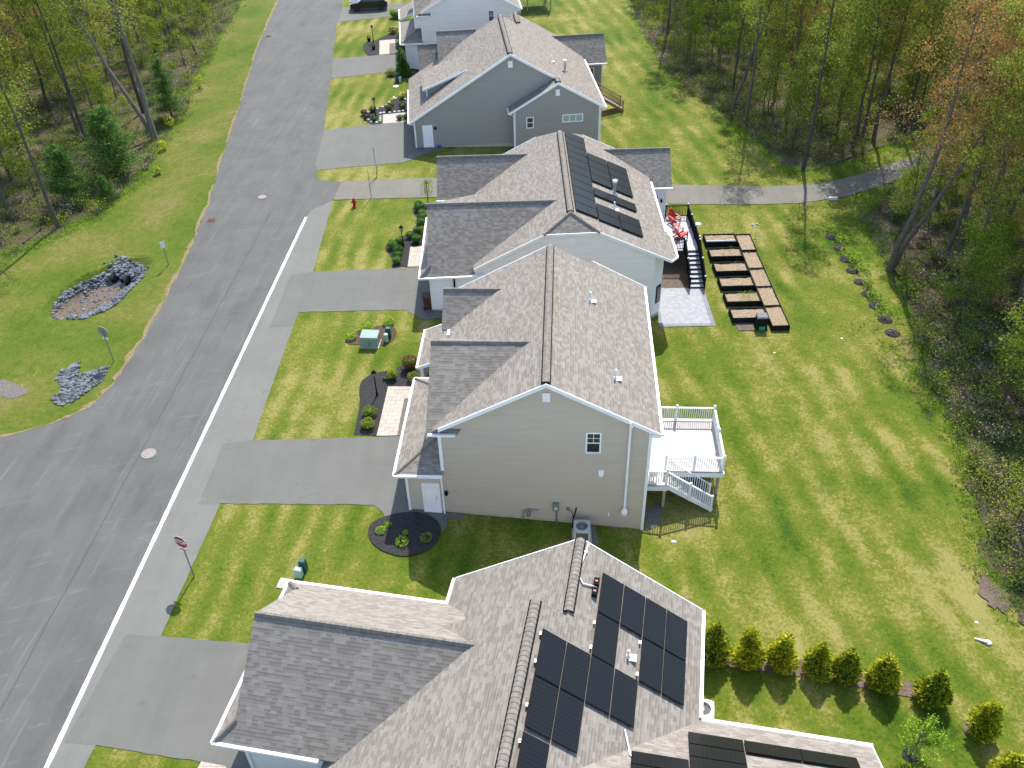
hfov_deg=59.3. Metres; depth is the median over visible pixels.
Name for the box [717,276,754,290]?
raised bed
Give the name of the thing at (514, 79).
gray house
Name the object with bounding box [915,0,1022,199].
red budded tree
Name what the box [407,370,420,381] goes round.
shrub
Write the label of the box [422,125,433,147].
door
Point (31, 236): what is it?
fallen log
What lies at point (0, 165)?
slender tree
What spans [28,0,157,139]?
forked tree
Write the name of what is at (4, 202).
deciduous tree
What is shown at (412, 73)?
shrub
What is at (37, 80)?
sapling
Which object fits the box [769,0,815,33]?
sapling
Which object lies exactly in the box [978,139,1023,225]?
sapling
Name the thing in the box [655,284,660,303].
window
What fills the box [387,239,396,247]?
boxwood
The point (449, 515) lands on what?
gravel strip
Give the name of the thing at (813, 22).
bare tree
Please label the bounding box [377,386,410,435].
paver walk
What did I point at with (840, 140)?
undergrowth
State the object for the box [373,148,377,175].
path post
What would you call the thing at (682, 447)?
white deck
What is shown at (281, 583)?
utility cover
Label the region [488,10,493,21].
window
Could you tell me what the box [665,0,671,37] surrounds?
bare tree
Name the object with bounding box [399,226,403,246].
lamp post
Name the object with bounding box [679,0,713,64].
sapling
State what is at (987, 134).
sapling
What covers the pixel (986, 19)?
sapling
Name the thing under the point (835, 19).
sapling
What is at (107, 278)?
riprap
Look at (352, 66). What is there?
driveway
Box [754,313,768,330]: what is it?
compost bin
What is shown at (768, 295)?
raised bed
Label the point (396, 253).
boxwood
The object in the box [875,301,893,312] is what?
wild shrub
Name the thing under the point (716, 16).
deciduous tree
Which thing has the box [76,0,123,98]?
slender tree
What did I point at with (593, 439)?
window
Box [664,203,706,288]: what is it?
gray deck
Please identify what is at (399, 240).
boxwood
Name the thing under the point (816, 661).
arborvitae
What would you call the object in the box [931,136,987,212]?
sapling
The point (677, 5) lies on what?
sapling
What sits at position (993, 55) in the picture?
sapling
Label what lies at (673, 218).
adirondack chair
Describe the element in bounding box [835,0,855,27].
sapling
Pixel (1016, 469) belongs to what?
sapling
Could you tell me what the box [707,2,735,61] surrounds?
sapling
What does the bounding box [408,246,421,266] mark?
paver walk
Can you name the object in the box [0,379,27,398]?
gravel patch
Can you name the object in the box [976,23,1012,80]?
sapling
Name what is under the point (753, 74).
bare tree
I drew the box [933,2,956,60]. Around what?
forked tree
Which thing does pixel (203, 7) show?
sapling
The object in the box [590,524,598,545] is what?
gravel strip
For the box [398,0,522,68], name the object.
white house
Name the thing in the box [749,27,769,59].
sapling
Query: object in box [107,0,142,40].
slender tree
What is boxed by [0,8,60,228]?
bare tree
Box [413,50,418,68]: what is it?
door
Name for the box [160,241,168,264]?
road sign
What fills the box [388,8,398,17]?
shrub
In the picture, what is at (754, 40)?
bare tree
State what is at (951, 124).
slender tree
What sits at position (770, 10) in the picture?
slender tree
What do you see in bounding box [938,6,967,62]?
sapling
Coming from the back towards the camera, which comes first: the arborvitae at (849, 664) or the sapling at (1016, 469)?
the sapling at (1016, 469)
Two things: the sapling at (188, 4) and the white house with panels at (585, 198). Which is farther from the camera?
the sapling at (188, 4)
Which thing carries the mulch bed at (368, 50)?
on the lawn
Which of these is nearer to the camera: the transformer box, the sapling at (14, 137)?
the transformer box
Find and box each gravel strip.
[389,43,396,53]
[397,398,408,434]
[445,512,463,518]
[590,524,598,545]
[645,501,663,529]
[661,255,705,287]
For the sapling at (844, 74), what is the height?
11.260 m
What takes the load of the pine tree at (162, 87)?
on the forest floor at (28, 227)
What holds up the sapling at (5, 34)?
on the forest floor at (28, 227)
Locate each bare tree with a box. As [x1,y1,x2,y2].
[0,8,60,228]
[7,0,87,139]
[86,0,143,112]
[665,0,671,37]
[735,0,803,126]
[751,9,759,66]
[801,0,886,171]
[805,0,818,67]
[932,0,1006,157]
[937,0,967,96]
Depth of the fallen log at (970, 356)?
57.81 m
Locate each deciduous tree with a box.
[0,0,95,134]
[0,23,21,153]
[0,57,23,179]
[0,81,14,218]
[714,0,718,35]
[717,0,726,54]
[718,0,768,93]
[738,0,806,94]
[809,0,888,117]
[828,0,917,150]
[845,0,936,144]
[894,0,976,132]
[911,0,967,85]
[948,1,1023,258]
[955,0,1023,293]
[991,12,1023,205]
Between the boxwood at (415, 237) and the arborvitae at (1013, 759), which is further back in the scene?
the boxwood at (415, 237)
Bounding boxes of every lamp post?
[371,370,377,395]
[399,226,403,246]
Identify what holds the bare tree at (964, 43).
on the forest floor at (792, 156)
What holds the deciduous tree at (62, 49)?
on the forest floor at (28, 227)
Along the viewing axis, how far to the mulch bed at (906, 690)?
39.82 m
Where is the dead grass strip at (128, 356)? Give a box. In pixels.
[0,0,278,437]
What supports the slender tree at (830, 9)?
on the forest floor at (792, 156)
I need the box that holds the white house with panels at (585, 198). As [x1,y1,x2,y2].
[418,130,678,319]
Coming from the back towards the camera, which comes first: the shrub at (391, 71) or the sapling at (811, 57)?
the shrub at (391, 71)
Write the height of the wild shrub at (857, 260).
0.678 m
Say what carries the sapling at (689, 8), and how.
on the forest floor at (792, 156)
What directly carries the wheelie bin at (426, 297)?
on the driveway at (372, 289)
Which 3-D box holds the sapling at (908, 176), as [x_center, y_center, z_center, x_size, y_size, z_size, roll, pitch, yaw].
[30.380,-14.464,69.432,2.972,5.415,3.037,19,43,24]
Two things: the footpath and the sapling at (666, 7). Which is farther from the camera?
the sapling at (666, 7)
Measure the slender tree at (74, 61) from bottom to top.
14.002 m
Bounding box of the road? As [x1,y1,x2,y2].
[0,0,342,767]
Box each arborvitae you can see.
[704,620,732,667]
[729,625,767,670]
[765,632,801,675]
[801,640,837,682]
[831,647,863,686]
[863,652,903,695]
[912,667,954,711]
[964,700,1004,743]
[986,750,1023,767]
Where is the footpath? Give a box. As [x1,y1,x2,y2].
[334,125,981,204]
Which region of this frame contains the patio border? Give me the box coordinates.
[658,288,715,326]
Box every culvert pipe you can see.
[108,272,119,282]
[120,273,135,285]
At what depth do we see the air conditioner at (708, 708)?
37.62 m
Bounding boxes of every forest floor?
[0,0,241,252]
[632,0,1018,171]
[857,136,1023,624]
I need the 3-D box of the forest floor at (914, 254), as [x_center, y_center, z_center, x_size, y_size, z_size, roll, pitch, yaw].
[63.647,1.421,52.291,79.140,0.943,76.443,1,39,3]
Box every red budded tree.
[0,0,59,115]
[53,0,111,80]
[766,0,835,113]
[863,0,956,140]
[909,0,1023,263]
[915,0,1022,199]
[987,52,1023,328]
[993,30,1023,240]
[993,98,1023,301]
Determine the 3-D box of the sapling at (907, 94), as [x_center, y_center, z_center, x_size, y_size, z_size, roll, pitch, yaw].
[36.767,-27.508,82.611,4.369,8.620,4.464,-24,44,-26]
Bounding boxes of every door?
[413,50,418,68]
[421,483,441,512]
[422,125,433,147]
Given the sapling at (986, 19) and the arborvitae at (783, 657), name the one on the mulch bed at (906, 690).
the arborvitae at (783, 657)
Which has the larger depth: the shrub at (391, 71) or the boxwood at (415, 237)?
the shrub at (391, 71)
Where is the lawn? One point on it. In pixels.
(831, 518)
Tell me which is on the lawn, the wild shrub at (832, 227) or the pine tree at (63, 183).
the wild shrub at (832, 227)
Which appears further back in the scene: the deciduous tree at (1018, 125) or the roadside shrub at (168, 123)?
the roadside shrub at (168, 123)
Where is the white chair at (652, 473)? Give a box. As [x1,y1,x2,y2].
[648,470,657,482]
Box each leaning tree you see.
[168,0,197,56]
[728,0,791,120]
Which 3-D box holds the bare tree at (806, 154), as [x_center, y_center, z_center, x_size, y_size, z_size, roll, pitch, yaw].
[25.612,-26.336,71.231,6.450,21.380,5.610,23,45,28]
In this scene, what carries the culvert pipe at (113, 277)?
on the riprap at (117, 299)
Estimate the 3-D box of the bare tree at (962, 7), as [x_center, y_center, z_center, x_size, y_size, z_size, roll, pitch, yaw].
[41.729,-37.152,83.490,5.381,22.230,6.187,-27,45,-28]
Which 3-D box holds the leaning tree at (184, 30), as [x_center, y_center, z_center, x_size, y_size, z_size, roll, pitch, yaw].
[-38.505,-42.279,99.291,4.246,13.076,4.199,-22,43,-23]
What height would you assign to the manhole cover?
0.016 m
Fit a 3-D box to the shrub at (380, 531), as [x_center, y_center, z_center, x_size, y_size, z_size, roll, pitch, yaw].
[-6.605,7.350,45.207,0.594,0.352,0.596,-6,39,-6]
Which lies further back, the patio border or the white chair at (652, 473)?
the patio border
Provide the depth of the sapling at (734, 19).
91.72 m
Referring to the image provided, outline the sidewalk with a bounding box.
[49,201,332,767]
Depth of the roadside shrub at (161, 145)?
82.94 m
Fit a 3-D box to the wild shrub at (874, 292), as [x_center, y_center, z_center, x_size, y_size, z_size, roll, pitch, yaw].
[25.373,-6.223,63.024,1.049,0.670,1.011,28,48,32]
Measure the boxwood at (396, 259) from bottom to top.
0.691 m
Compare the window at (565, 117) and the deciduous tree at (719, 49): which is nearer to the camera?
the window at (565, 117)
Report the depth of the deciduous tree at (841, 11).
79.90 m
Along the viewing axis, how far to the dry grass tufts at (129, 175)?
78.13 m
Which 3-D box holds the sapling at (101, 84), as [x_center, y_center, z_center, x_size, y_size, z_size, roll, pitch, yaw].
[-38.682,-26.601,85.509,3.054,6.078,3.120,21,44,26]
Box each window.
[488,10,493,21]
[526,117,533,128]
[562,113,582,122]
[585,432,601,453]
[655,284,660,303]
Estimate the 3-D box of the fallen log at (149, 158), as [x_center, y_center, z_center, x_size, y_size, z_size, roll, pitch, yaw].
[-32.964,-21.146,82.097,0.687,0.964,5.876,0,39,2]
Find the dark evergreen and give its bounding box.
[395,47,409,76]
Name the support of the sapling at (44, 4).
on the forest floor at (28, 227)
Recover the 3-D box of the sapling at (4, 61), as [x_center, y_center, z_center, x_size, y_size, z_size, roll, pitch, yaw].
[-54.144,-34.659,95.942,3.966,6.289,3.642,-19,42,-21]
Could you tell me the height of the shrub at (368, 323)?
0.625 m
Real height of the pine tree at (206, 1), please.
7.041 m
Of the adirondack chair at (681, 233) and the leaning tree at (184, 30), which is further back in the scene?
the leaning tree at (184, 30)
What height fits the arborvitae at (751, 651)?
2.777 m
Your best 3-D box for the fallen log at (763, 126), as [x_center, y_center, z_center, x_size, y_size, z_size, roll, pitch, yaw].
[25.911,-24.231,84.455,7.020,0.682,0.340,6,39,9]
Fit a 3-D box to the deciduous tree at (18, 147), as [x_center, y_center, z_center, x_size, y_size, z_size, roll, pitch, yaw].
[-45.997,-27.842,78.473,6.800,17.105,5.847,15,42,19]
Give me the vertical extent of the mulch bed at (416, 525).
0.117 m
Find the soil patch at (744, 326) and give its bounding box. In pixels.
[735,323,767,330]
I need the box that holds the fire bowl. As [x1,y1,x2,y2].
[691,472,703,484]
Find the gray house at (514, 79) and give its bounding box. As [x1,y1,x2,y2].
[407,12,606,147]
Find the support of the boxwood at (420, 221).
on the mulch bed at (408, 243)
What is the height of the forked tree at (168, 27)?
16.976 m
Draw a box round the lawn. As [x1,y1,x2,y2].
[21,0,1023,767]
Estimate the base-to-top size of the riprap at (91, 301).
1.472 m
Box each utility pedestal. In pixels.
[293,566,303,578]
[298,558,307,572]
[385,326,391,338]
[395,73,398,81]
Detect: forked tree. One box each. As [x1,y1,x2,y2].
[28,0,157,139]
[142,0,174,43]
[865,0,1023,271]
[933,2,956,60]
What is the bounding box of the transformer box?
[359,329,381,348]
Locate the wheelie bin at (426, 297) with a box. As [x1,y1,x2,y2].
[421,292,431,309]
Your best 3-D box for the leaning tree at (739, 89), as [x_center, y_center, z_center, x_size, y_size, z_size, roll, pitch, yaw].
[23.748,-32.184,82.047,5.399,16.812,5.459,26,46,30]
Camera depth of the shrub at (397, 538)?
44.46 m
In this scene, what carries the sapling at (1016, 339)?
on the forest floor at (914, 254)
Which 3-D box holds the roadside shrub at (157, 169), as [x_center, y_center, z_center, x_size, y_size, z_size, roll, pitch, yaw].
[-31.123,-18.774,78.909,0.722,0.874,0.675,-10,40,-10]
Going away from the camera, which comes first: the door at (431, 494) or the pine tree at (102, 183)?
the door at (431, 494)
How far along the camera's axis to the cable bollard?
57.67 m
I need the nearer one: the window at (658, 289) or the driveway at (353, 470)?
the driveway at (353, 470)
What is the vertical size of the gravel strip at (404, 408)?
0.001 m
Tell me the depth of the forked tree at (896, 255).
58.18 m
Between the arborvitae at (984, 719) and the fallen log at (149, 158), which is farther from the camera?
the fallen log at (149, 158)
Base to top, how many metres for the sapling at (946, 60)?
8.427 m
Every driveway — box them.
[64,634,250,767]
[198,436,446,530]
[270,268,441,326]
[316,122,440,169]
[332,52,405,78]
[338,3,409,21]
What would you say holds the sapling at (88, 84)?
on the forest floor at (28, 227)
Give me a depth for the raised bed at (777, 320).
60.82 m
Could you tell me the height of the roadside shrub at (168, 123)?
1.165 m
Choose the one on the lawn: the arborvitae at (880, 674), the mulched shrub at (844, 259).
the mulched shrub at (844, 259)
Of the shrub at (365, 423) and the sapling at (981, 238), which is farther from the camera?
the sapling at (981, 238)
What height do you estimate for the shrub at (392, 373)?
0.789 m
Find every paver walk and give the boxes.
[198,761,225,767]
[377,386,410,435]
[379,39,398,54]
[383,112,407,123]
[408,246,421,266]
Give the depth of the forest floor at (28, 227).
89.62 m
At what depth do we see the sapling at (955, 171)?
73.43 m
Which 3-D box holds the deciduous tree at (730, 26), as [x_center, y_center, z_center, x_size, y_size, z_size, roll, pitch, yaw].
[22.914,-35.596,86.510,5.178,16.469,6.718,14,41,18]
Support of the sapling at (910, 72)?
on the forest floor at (792, 156)
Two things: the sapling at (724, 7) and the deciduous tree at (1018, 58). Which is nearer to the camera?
the deciduous tree at (1018, 58)
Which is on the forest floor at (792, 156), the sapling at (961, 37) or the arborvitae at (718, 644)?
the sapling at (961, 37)
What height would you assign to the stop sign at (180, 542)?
3.209 m
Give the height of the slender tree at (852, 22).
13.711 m
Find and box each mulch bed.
[346,325,396,344]
[354,357,428,435]
[360,93,406,124]
[363,32,405,55]
[368,512,440,555]
[385,69,418,77]
[385,204,426,266]
[707,649,915,696]
[902,745,922,761]
[962,721,975,738]
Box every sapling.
[0,9,42,100]
[0,22,15,50]
[0,31,16,82]
[0,87,49,195]
[17,22,66,101]
[18,17,90,114]
[20,0,78,92]
[49,0,106,79]
[59,5,95,71]
[74,62,104,104]
[81,61,114,106]
[83,72,119,116]
[103,0,155,24]
[111,18,143,67]
[129,0,169,51]
[131,12,180,69]
[140,0,161,14]
[165,0,200,34]
[169,0,199,26]
[186,0,216,23]
[653,0,674,32]
[661,0,719,57]
[667,0,691,18]
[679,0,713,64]
[706,0,745,34]
[706,0,767,73]
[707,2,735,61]
[736,19,803,117]
[744,13,800,104]
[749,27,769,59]
[767,46,830,143]
[767,65,813,132]
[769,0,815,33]
[772,0,815,48]
[782,29,839,114]
[789,0,813,55]
[795,9,830,80]
[795,12,842,86]
[802,21,874,146]
[806,24,849,112]
[822,1,843,44]
[832,54,884,124]
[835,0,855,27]
[838,17,884,91]
[875,2,923,69]
[880,35,943,123]
[883,0,950,85]
[884,162,925,222]
[886,24,944,115]
[888,0,919,48]
[918,31,961,108]
[927,215,1013,325]
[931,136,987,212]
[937,0,1004,90]
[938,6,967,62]
[939,122,970,165]
[940,1,980,73]
[948,149,968,183]
[960,222,1020,310]
[966,288,1023,408]
[967,26,1011,85]
[967,208,1023,292]
[974,106,1006,157]
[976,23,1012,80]
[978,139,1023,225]
[996,430,1023,522]
[1003,444,1023,483]
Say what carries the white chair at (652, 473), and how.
on the white deck at (682, 447)
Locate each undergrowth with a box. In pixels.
[0,0,239,252]
[629,0,1014,161]
[867,124,1023,619]
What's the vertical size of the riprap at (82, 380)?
0.326 m
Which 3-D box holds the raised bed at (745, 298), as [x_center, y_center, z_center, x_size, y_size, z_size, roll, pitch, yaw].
[16.110,-6.039,62.931,2.430,0.832,1.294,-2,39,0]
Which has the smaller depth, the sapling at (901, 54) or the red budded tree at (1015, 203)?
the red budded tree at (1015, 203)
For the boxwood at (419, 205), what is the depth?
71.34 m
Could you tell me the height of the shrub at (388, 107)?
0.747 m
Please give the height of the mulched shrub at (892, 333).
0.765 m
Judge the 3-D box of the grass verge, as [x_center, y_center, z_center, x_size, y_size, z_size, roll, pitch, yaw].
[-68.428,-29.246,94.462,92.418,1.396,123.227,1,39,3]
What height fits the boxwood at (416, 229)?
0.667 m
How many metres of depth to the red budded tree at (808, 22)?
81.78 m
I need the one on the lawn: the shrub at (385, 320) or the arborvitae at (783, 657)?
the shrub at (385, 320)
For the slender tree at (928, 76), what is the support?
on the forest floor at (792, 156)
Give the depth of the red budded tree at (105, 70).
93.94 m
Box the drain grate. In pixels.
[206,218,216,221]
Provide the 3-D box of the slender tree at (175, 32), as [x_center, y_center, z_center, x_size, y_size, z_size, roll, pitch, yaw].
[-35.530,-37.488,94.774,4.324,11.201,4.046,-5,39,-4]
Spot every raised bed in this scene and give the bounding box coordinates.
[702,233,737,246]
[707,246,742,261]
[712,262,748,275]
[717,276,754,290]
[722,291,761,306]
[728,307,765,322]
[735,233,756,250]
[741,251,763,267]
[748,268,771,285]
[755,286,780,306]
[763,305,789,330]
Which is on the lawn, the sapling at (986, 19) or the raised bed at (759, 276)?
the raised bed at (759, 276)
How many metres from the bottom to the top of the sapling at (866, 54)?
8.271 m
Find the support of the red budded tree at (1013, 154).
on the forest floor at (914, 254)
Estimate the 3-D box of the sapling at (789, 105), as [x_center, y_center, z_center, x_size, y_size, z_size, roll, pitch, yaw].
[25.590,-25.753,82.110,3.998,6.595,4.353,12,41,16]
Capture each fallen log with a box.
[23,220,44,243]
[142,145,158,169]
[749,124,825,130]
[838,143,884,162]
[918,332,995,369]
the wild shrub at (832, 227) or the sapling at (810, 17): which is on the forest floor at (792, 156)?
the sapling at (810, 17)
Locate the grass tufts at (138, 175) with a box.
[0,0,250,255]
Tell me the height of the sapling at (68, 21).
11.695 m
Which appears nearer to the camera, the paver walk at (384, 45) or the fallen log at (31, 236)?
the fallen log at (31, 236)
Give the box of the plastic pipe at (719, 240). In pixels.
[706,240,734,241]
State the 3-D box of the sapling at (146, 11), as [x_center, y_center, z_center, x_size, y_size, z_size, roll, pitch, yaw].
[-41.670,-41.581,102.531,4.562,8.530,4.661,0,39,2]
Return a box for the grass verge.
[0,0,276,434]
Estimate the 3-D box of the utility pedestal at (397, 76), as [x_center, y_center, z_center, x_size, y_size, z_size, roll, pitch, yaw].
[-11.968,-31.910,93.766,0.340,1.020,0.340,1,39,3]
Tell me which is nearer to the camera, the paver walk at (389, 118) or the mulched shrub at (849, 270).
the mulched shrub at (849, 270)
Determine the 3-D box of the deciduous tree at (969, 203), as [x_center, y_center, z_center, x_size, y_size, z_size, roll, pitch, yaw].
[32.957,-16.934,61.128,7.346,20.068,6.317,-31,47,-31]
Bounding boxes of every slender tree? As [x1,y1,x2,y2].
[0,136,14,197]
[37,0,100,121]
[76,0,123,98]
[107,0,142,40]
[144,0,194,74]
[761,0,789,42]
[789,0,851,107]
[811,0,857,25]
[830,0,875,64]
[830,4,881,130]
[890,103,949,239]
[901,0,969,119]
[921,86,978,224]
[976,22,1023,173]
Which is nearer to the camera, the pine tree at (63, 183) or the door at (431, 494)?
the door at (431, 494)
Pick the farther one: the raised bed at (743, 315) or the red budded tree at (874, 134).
the red budded tree at (874, 134)
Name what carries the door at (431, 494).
in the beige house at (534, 395)
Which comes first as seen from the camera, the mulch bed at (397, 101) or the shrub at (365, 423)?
the shrub at (365, 423)
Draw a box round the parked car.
[349,0,387,11]
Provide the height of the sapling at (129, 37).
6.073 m
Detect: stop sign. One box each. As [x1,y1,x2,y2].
[98,327,114,361]
[173,536,194,576]
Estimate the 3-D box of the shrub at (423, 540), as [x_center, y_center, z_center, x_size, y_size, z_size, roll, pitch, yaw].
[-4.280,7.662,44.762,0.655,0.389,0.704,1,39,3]
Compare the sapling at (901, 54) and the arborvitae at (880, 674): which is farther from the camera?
the sapling at (901, 54)
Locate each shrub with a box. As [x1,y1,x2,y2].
[153,165,160,173]
[157,140,166,149]
[163,116,173,125]
[191,74,203,88]
[345,332,356,339]
[358,321,372,330]
[360,416,375,428]
[362,405,376,416]
[369,106,375,111]
[370,115,376,120]
[375,525,385,534]
[383,316,393,324]
[384,521,391,527]
[385,104,393,110]
[386,68,395,75]
[387,368,397,378]
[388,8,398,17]
[389,27,397,32]
[395,535,408,546]
[398,102,405,108]
[402,355,416,369]
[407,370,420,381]
[408,69,417,75]
[420,532,432,542]
[826,230,840,240]
[827,224,837,231]
[833,237,844,251]
[835,233,848,242]
[839,249,853,262]
[840,246,855,255]
[845,263,859,273]
[849,255,859,262]
[851,251,864,259]
[853,275,866,285]
[855,262,871,273]
[859,285,874,297]
[862,278,873,286]
[867,289,882,299]
[869,296,882,309]
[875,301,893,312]
[876,312,892,323]
[882,323,900,337]
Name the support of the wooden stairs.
on the lawn
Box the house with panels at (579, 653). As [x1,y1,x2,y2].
[210,538,882,767]
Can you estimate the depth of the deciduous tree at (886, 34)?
74.75 m
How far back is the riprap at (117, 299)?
64.56 m
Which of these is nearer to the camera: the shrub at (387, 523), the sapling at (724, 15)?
the shrub at (387, 523)
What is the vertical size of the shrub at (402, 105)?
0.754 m
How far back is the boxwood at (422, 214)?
70.15 m
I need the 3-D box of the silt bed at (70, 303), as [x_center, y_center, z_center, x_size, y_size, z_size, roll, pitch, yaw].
[-29.601,-6.121,64.126,4.943,1.373,5.819,21,44,26]
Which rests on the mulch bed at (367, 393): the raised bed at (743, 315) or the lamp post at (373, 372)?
the lamp post at (373, 372)
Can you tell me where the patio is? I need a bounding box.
[659,288,709,323]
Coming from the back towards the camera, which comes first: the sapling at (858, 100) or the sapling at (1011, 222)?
the sapling at (858, 100)
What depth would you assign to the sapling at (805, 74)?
78.65 m
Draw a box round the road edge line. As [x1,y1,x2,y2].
[44,217,306,767]
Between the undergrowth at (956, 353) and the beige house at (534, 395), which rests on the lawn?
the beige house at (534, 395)
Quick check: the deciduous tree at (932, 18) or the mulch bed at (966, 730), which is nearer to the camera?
the mulch bed at (966, 730)
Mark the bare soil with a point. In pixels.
(986, 593)
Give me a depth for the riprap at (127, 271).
66.87 m
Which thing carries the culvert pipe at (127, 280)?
on the riprap at (117, 299)
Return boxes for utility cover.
[276,578,298,588]
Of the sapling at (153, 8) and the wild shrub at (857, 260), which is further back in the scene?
the sapling at (153, 8)
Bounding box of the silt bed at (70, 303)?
[52,282,122,318]
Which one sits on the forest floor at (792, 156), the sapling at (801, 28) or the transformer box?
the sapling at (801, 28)
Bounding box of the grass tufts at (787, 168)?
[626,2,966,175]
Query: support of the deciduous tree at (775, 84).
on the forest floor at (792, 156)
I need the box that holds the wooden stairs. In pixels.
[594,78,623,111]
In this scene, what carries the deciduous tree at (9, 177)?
on the forest floor at (28, 227)
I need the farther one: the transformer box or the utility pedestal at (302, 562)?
the transformer box
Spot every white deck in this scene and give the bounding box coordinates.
[527,0,550,11]
[647,404,725,511]
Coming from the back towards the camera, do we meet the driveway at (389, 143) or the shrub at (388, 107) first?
the shrub at (388, 107)
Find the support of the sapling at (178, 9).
on the forest floor at (28, 227)
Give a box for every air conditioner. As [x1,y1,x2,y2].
[572,520,591,543]
[699,699,713,719]
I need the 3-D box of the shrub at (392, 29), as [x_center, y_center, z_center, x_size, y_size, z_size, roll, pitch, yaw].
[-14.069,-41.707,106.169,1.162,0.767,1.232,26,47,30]
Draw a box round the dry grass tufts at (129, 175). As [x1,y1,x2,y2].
[1,1,245,258]
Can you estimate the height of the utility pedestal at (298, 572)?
0.670 m
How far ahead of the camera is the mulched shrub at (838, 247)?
68.29 m
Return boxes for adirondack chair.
[667,208,680,223]
[672,227,688,239]
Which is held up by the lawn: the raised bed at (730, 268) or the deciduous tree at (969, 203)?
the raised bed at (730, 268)
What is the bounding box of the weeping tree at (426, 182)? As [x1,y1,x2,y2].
[421,179,433,202]
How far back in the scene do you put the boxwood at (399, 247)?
66.22 m
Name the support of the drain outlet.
on the lawn
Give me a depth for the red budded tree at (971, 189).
58.76 m
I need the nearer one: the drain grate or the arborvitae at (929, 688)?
the arborvitae at (929, 688)
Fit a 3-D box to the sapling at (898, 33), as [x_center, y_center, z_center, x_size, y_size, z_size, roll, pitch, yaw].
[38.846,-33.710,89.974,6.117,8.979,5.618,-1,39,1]
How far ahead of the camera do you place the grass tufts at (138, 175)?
77.82 m
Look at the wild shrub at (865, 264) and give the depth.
65.82 m
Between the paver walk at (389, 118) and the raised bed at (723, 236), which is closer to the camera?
the raised bed at (723, 236)
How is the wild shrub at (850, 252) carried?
on the lawn
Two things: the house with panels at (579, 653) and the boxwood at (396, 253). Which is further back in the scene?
the boxwood at (396, 253)
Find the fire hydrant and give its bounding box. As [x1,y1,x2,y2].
[351,198,356,207]
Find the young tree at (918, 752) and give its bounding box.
[897,713,954,764]
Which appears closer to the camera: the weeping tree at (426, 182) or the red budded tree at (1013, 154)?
the red budded tree at (1013, 154)
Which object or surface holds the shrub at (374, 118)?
on the mulch bed at (397, 101)
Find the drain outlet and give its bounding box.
[975,638,990,644]
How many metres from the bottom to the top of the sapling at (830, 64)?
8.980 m
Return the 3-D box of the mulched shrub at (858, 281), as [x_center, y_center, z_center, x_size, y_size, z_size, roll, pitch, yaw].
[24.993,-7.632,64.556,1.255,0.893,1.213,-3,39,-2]
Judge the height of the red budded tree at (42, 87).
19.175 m
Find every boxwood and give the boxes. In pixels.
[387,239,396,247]
[392,244,403,251]
[392,256,401,263]
[393,250,401,255]
[396,236,404,243]
[406,231,412,237]
[411,233,421,242]
[412,226,420,232]
[414,202,424,210]
[415,217,424,225]
[418,212,426,218]
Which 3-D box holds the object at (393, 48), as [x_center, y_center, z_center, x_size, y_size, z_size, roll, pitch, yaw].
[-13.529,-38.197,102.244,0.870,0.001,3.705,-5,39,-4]
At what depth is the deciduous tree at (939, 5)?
76.41 m
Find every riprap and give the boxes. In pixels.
[50,268,144,319]
[50,361,110,405]
[56,286,121,316]
[103,254,149,283]
[105,271,113,280]
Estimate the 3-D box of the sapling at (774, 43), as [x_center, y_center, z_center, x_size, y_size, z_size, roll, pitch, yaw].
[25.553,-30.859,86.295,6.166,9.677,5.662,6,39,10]
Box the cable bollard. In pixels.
[384,333,388,342]
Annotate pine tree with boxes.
[37,142,95,207]
[75,104,147,175]
[93,175,118,203]
[146,56,185,116]
[198,0,216,6]
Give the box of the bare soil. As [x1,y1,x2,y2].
[977,575,1011,612]
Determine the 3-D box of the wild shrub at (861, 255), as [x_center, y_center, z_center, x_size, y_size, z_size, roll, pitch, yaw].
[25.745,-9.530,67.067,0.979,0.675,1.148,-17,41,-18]
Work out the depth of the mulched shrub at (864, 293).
63.45 m
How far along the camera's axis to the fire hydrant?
72.25 m
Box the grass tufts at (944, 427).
[846,137,1023,630]
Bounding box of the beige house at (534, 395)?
[392,244,663,529]

